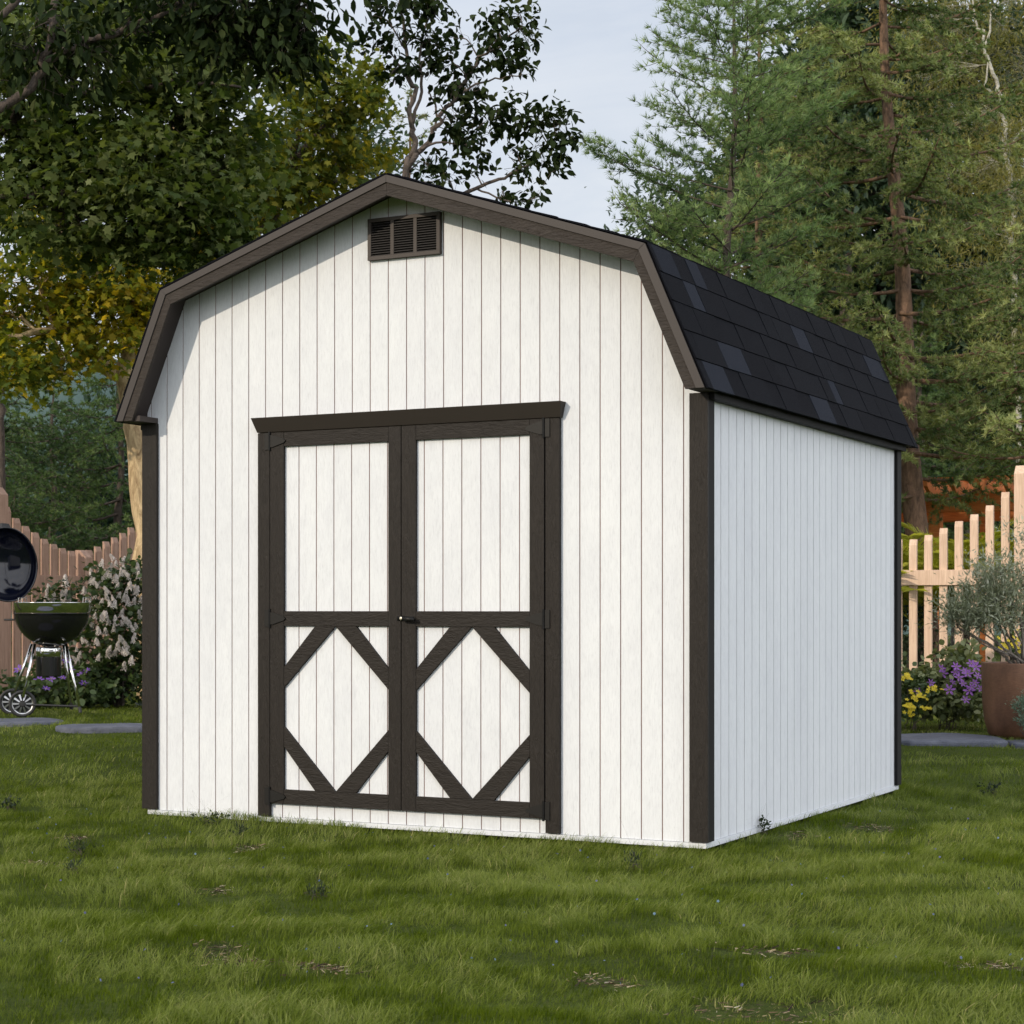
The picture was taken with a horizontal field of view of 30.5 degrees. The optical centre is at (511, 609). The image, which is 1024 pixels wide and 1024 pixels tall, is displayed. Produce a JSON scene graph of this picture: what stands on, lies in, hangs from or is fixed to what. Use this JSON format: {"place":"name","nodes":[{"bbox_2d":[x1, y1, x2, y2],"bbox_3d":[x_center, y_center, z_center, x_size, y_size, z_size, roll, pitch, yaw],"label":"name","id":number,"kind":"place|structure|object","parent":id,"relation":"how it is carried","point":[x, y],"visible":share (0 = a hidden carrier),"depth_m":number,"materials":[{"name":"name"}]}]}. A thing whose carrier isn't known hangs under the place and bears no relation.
{"place":"outdoors","nodes":[
{"label":"outdoors","id":0,"kind":"place"},
{"bbox_2d":[383,88,440,183],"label":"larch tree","id":1,"kind":"object","parent":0,"point":[410,91],"visible":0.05,"depth_m":19.47,"materials":[{"name":"green plant"}]},
{"bbox_2d":[2,180,1014,634],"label":"hill","id":2,"kind":"structure","parent":0,"point":[78,396],"depth_m":104.27,"materials":[{"name":"green plant"}]},
{"bbox_2d":[0,633,1023,1023],"bbox_3d":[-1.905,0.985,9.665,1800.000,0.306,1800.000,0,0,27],"label":"ground","id":3,"kind":"structure","parent":0,"point":[800,1013],"depth_m":6.76,"materials":[{"name":"green plant"}]},
{"bbox_2d":[0,791,23,809],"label":"weed","id":4,"kind":"object","parent":3,"relation":"on","point":[9,801],"visible":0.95,"depth_m":10.21,"materials":[{"name":"green plant"}]},
{"bbox_2d":[0,205,36,490],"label":"young tree","id":5,"kind":"object","parent":3,"relation":"on","point":[3,409],"visible":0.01,"depth_m":18.97,"materials":[{"name":"green plant"}]},
{"bbox_2d":[0,718,63,726],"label":"stepping stone","id":6,"kind":"object","parent":3,"relation":"on","point":[20,722],"visible":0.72,"depth_m":14.07,"materials":[{"name":"stone"}]},
{"bbox_2d":[0,523,90,716],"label":"kettle grill","id":7,"kind":"object","parent":3,"relation":"on","point":[51,626],"visible":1,"depth_m":14.91,"materials":[{"name":"black metal"}]},
{"bbox_2d":[2,340,110,657],"bbox_3d":[-5.971,-1.244,21.056,3.230,4.254,2.886,0,0,-20],"label":"spruce tree","id":8,"kind":"object","parent":3,"relation":"on","point":[30,478],"visible":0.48,"depth_m":21.04,"materials":[{"name":"green plant"}]},
{"bbox_2d":[24,574,99,689],"bbox_3d":[-3.944,0.271,16.390,0.722,1.171,0.629,0,0,4],"label":"lilac bush","id":9,"kind":"object","parent":3,"relation":"on","point":[51,594],"visible":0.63,"depth_m":16.36,"materials":[{"name":"green plant"}]},
{"bbox_2d":[0,653,128,709],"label":"flowering bed plant","id":10,"kind":"object","parent":3,"relation":"on","point":[51,694],"visible":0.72,"depth_m":15.77,"materials":[{"name":"green plant"}]},
{"bbox_2d":[0,487,136,694],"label":"picket fence","id":11,"kind":"object","parent":3,"relation":"on","point":[76,558],"visible":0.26,"depth_m":17.93,"materials":[{"name":"brown wood"}]},
{"bbox_2d":[4,380,133,679],"bbox_3d":[-5.660,-0.993,23.076,3.087,3.784,3.354,0,0,-7],"label":"spruce tree","id":12,"kind":"object","parent":3,"relation":"on","point":[60,404],"visible":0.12,"depth_m":22.93,"materials":[{"name":"green plant"}]},
{"bbox_2d":[50,851,87,877],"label":"weed","id":13,"kind":"object","parent":3,"relation":"on","point":[71,865],"visible":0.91,"depth_m":7.59,"materials":[{"name":"green plant"}]},
{"bbox_2d":[9,346,135,647],"bbox_3d":[-4.461,-1.085,21.545,2.590,3.971,3.218,0,0,0],"label":"spruce tree","id":14,"kind":"object","parent":3,"relation":"on","point":[120,482],"visible":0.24,"depth_m":21.36,"materials":[{"name":"green plant"}]},
{"bbox_2d":[57,824,107,857],"bbox_3d":[-1.921,1.027,8.312,0.227,0.242,0.151,0,0,27],"label":"weed","id":15,"kind":"object","parent":3,"relation":"on","point":[79,847],"visible":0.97,"depth_m":8.29,"materials":[{"name":"green plant"}]},
{"bbox_2d":[55,723,141,733],"bbox_3d":[-2.977,0.894,13.775,0.709,0.096,0.449,0,0,3],"label":"stepping stone","id":16,"kind":"object","parent":3,"relation":"on","point":[102,728],"visible":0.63,"depth_m":13.60,"materials":[{"name":"stone"}]},
{"bbox_2d":[68,548,141,706],"bbox_3d":[-3.293,0.198,16.193,1.149,1.475,0.925,0,0,-3],"label":"lilac bush","id":17,"kind":"object","parent":3,"relation":"on","point":[123,665],"visible":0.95,"depth_m":16.03,"materials":[{"name":"white plant"}]},
{"bbox_2d":[0,79,252,698],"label":"maple tree","id":18,"kind":"object","parent":3,"relation":"on","point":[66,308],"visible":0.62,"depth_m":16.88,"materials":[{"name":"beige plant"}]},
{"bbox_2d":[0,0,331,286],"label":"maple tree","id":19,"kind":"object","parent":3,"relation":"on","point":[155,185],"visible":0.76,"depth_m":14.79,"materials":[{"name":"green plant"}]},
{"bbox_2d":[0,0,379,126],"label":"magnolia tree","id":20,"kind":"object","parent":3,"relation":"on","point":[259,33],"visible":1,"depth_m":13.16,"materials":[{"name":"green plant"}]},
{"bbox_2d":[183,796,230,825],"bbox_3d":[-1.510,0.992,9.265,0.223,0.198,0.209,0,0,9],"label":"weed","id":21,"kind":"object","parent":3,"relation":"on","point":[211,818],"visible":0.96,"depth_m":9.25,"materials":[{"name":"green plant"}]},
{"bbox_2d":[228,809,252,838],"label":"weed","id":22,"kind":"object","parent":3,"relation":"on","point":[243,829],"visible":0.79,"depth_m":8.85,"materials":[{"name":"green plant"}]},
{"bbox_2d":[112,14,412,277],"bbox_3d":[-2.495,-2.525,18.290,3.150,6.801,2.645,0,0,-2],"label":"maple tree","id":23,"kind":"object","parent":3,"relation":"on","point":[310,188],"visible":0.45,"depth_m":18.28,"materials":[{"name":"green plant"}]},
{"bbox_2d":[119,50,439,291],"bbox_3d":[-3.865,-3.966,29.959,6.192,9.830,3.624,0,0,1],"label":"broadleaf tree","id":24,"kind":"object","parent":3,"relation":"on","point":[372,134],"visible":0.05,"depth_m":29.84,"materials":[{"name":"green plant"}]},
{"bbox_2d":[301,862,334,900],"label":"weed","id":25,"kind":"object","parent":3,"relation":"on","point":[319,888],"visible":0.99,"depth_m":7.10,"materials":[{"name":"green plant"}]},
{"bbox_2d":[349,0,585,208],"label":"magnolia tree","id":26,"kind":"object","parent":3,"relation":"on","point":[455,91],"visible":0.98,"depth_m":13.58,"materials":[{"name":"green plant"}]},
{"bbox_2d":[5,228,1015,634],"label":"distant wood","id":27,"kind":"object","parent":3,"relation":"on","point":[109,520],"visible":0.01,"depth_m":50.89,"materials":[{"name":"green plant"}]},
{"bbox_2d":[114,173,917,851],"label":"barn shed","id":28,"kind":"structure","parent":3,"relation":"on","point":[474,513],"depth_m":8.96,"materials":[{"name":"white wood"}]},
{"bbox_2d":[264,426,401,810],"bbox_3d":[-0.876,0.047,9.136,0.782,1.849,0.035,0,0,27],"label":"door","id":29,"kind":"structure","parent":28,"relation":"in","point":[336,494],"depth_m":9.14,"materials":[{"name":"white wood"}]},
{"bbox_2d":[397,418,549,820],"bbox_3d":[-0.191,0.047,8.767,0.810,1.849,0.064,0,0,27],"label":"door","id":30,"kind":"structure","parent":28,"relation":"in","point":[474,618],"depth_m":8.79,"materials":[{"name":"white wood"}]},
{"bbox_2d":[15,823,1018,1023],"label":"straw litter","id":31,"kind":"object","parent":3,"relation":"on","point":[621,984],"visible":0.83,"depth_m":5.67,"materials":[{"name":"plant"}]},
{"bbox_2d":[14,797,1022,985],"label":"lawn flowers","id":32,"kind":"object","parent":3,"relation":"on","point":[742,984],"visible":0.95,"depth_m":6.71,"materials":[{"name":"green plant"}]},
{"bbox_2d":[613,828,647,870],"bbox_3d":[0.498,0.994,7.942,0.158,0.243,0.141,0,0,4],"label":"weed","id":33,"kind":"object","parent":3,"relation":"on","point":[635,859],"visible":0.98,"depth_m":7.93,"materials":[{"name":"green plant"}]},
{"bbox_2d":[584,134,815,293],"bbox_3d":[3.157,-3.179,30.059,4.016,8.451,3.624,0,0,27],"label":"broadleaf tree","id":34,"kind":"object","parent":3,"relation":"on","point":[643,232],"visible":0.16,"depth_m":29.75,"materials":[{"name":"green plant"}]},
{"bbox_2d":[576,0,858,313],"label":"bald cypress","id":35,"kind":"object","parent":3,"relation":"on","point":[733,102],"visible":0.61,"depth_m":16.36,"materials":[{"name":"green plant"}]},
{"bbox_2d":[756,804,771,834],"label":"weed","id":36,"kind":"object","parent":3,"relation":"on","point":[763,824],"visible":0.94,"depth_m":8.85,"materials":[{"name":"green plant"}]},
{"bbox_2d":[688,0,895,373],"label":"larch tree","id":37,"kind":"object","parent":3,"relation":"on","point":[797,248],"visible":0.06,"depth_m":19.56,"materials":[{"name":"green plant"}]},
{"bbox_2d":[668,0,1023,328],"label":"broadleaf tree","id":38,"kind":"object","parent":3,"relation":"on","point":[852,19],"visible":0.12,"depth_m":30.74,"materials":[{"name":"green plant"}]},
{"bbox_2d":[737,0,1023,667],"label":"larch tree","id":39,"kind":"object","parent":3,"relation":"on","point":[904,379],"visible":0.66,"depth_m":18.03,"materials":[{"name":"green plant"}]},
{"bbox_2d":[746,162,1023,645],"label":"broadleaf tree","id":40,"kind":"object","parent":3,"relation":"on","point":[917,282],"visible":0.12,"depth_m":32.48,"materials":[{"name":"green plant"}]},
{"bbox_2d":[901,651,942,730],"bbox_3d":[3.169,0.647,14.796,0.504,0.632,0.627,0,0,-16],"label":"flowering bed plant","id":41,"kind":"object","parent":3,"relation":"on","point":[911,682],"visible":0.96,"depth_m":14.71,"materials":[{"name":"yellow plant"}]},
{"bbox_2d":[903,597,952,687],"bbox_3d":[3.643,0.367,16.978,0.853,1.150,0.805,0,0,-10],"label":"shrub","id":42,"kind":"object","parent":3,"relation":"on","point":[905,637],"visible":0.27,"depth_m":16.95,"materials":[{"name":"green plant"}]},
{"bbox_2d":[832,0,1023,462],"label":"birch tree","id":43,"kind":"object","parent":3,"relation":"on","point":[1008,176],"visible":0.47,"depth_m":25.55,"materials":[{"name":"green plant"}]},
{"bbox_2d":[901,638,995,729],"bbox_3d":[3.481,0.602,14.966,0.920,0.764,0.856,0,0,27],"label":"clematis plant","id":44,"kind":"object","parent":3,"relation":"on","point":[960,694],"visible":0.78,"depth_m":14.85,"materials":[{"name":"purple plant"}]},
{"bbox_2d":[901,733,1007,746],"bbox_3d":[3.132,0.974,13.709,0.877,0.096,0.860,0,0,0],"label":"stepping stone","id":45,"kind":"object","parent":3,"relation":"on","point":[941,739],"visible":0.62,"depth_m":13.34,"materials":[{"name":"stone"}]},
{"bbox_2d":[886,318,1022,659],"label":"larch tree","id":46,"kind":"object","parent":3,"relation":"on","point":[930,468],"visible":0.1,"depth_m":24.82,"materials":[{"name":"green plant"}]},
{"bbox_2d":[901,475,1013,662],"bbox_3d":[5.076,-0.193,20.012,3.350,2.274,3.100,0,0,27],"label":"pergola","id":47,"kind":"object","parent":3,"relation":"on","point":[953,514],"visible":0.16,"depth_m":19.09,"materials":[{"name":"orange wood"}]},
{"bbox_2d":[901,465,1023,675],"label":"picket fence","id":48,"kind":"object","parent":3,"relation":"on","point":[914,577],"visible":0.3,"depth_m":16.00,"materials":[{"name":"brown wood"}]},
{"bbox_2d":[931,222,1023,486],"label":"larch tree","id":49,"kind":"object","parent":3,"relation":"on","point":[1010,420],"visible":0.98,"depth_m":17.06,"materials":[{"name":"green plant"}]},
{"bbox_2d":[975,765,1013,794],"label":"weed","id":50,"kind":"object","parent":3,"relation":"on","point":[989,787],"visible":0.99,"depth_m":10.98,"materials":[{"name":"green plant"}]},
{"bbox_2d":[981,661,1023,738],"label":"plant pot","id":51,"kind":"object","parent":3,"relation":"on","point":[1002,682],"visible":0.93,"depth_m":13.80,"materials":[{"name":"brown ceramic"}]},
{"bbox_2d":[915,504,1023,663],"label":"olive bush","id":52,"kind":"object","parent":51,"relation":"on","point":[994,592],"visible":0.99,"depth_m":13.93,"materials":[{"name":"green plant"}]},
{"bbox_2d":[987,629,1020,660],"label":"flowering bed plant","id":53,"kind":"object","parent":3,"relation":"on","point":[1010,644],"visible":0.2,"depth_m":15.22,"materials":[{"name":"yellow plant"}]},
{"bbox_2d":[1005,689,1023,735],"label":"sage plant","id":54,"kind":"object","parent":3,"relation":"on","point":[1020,712],"visible":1,"depth_m":13.49,"materials":[{"name":"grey plant"}]},
{"bbox_2d":[1007,739,1023,748],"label":"stepping stone","id":55,"kind":"object","parent":3,"relation":"on","point":[1017,743],"visible":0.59,"depth_m":13.35,"materials":[{"name":"stone"}]},
{"bbox_2d":[0,0,1023,359],"label":"sky","id":56,"kind":"structure","parent":0,"point":[589,55],"materials":[{"name":"white"}]},
{"bbox_2d":[901,530,1013,665],"bbox_3d":[3.785,0.114,17.437,3.133,1.639,2.426,0,0,-28],"label":"cycad palm","id":57,"kind":"object","parent":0,"point":[905,589],"visible":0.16,"depth_m":16.78,"materials":[{"name":"green plant"}]},
{"bbox_2d":[901,518,1013,651],"bbox_3d":[4.065,0.028,17.362,3.009,1.823,3.180,0,0,27],"label":"cycad palm","id":58,"kind":"object","parent":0,"point":[950,543],"visible":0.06,"depth_m":17.16,"materials":[{"name":"green plant"}]},
{"bbox_2d":[903,526,1013,660],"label":"cycad palm","id":59,"kind":"object","parent":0,"point":[920,564],"visible":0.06,"depth_m":16.83,"materials":[{"name":"green plant"}]}
]}

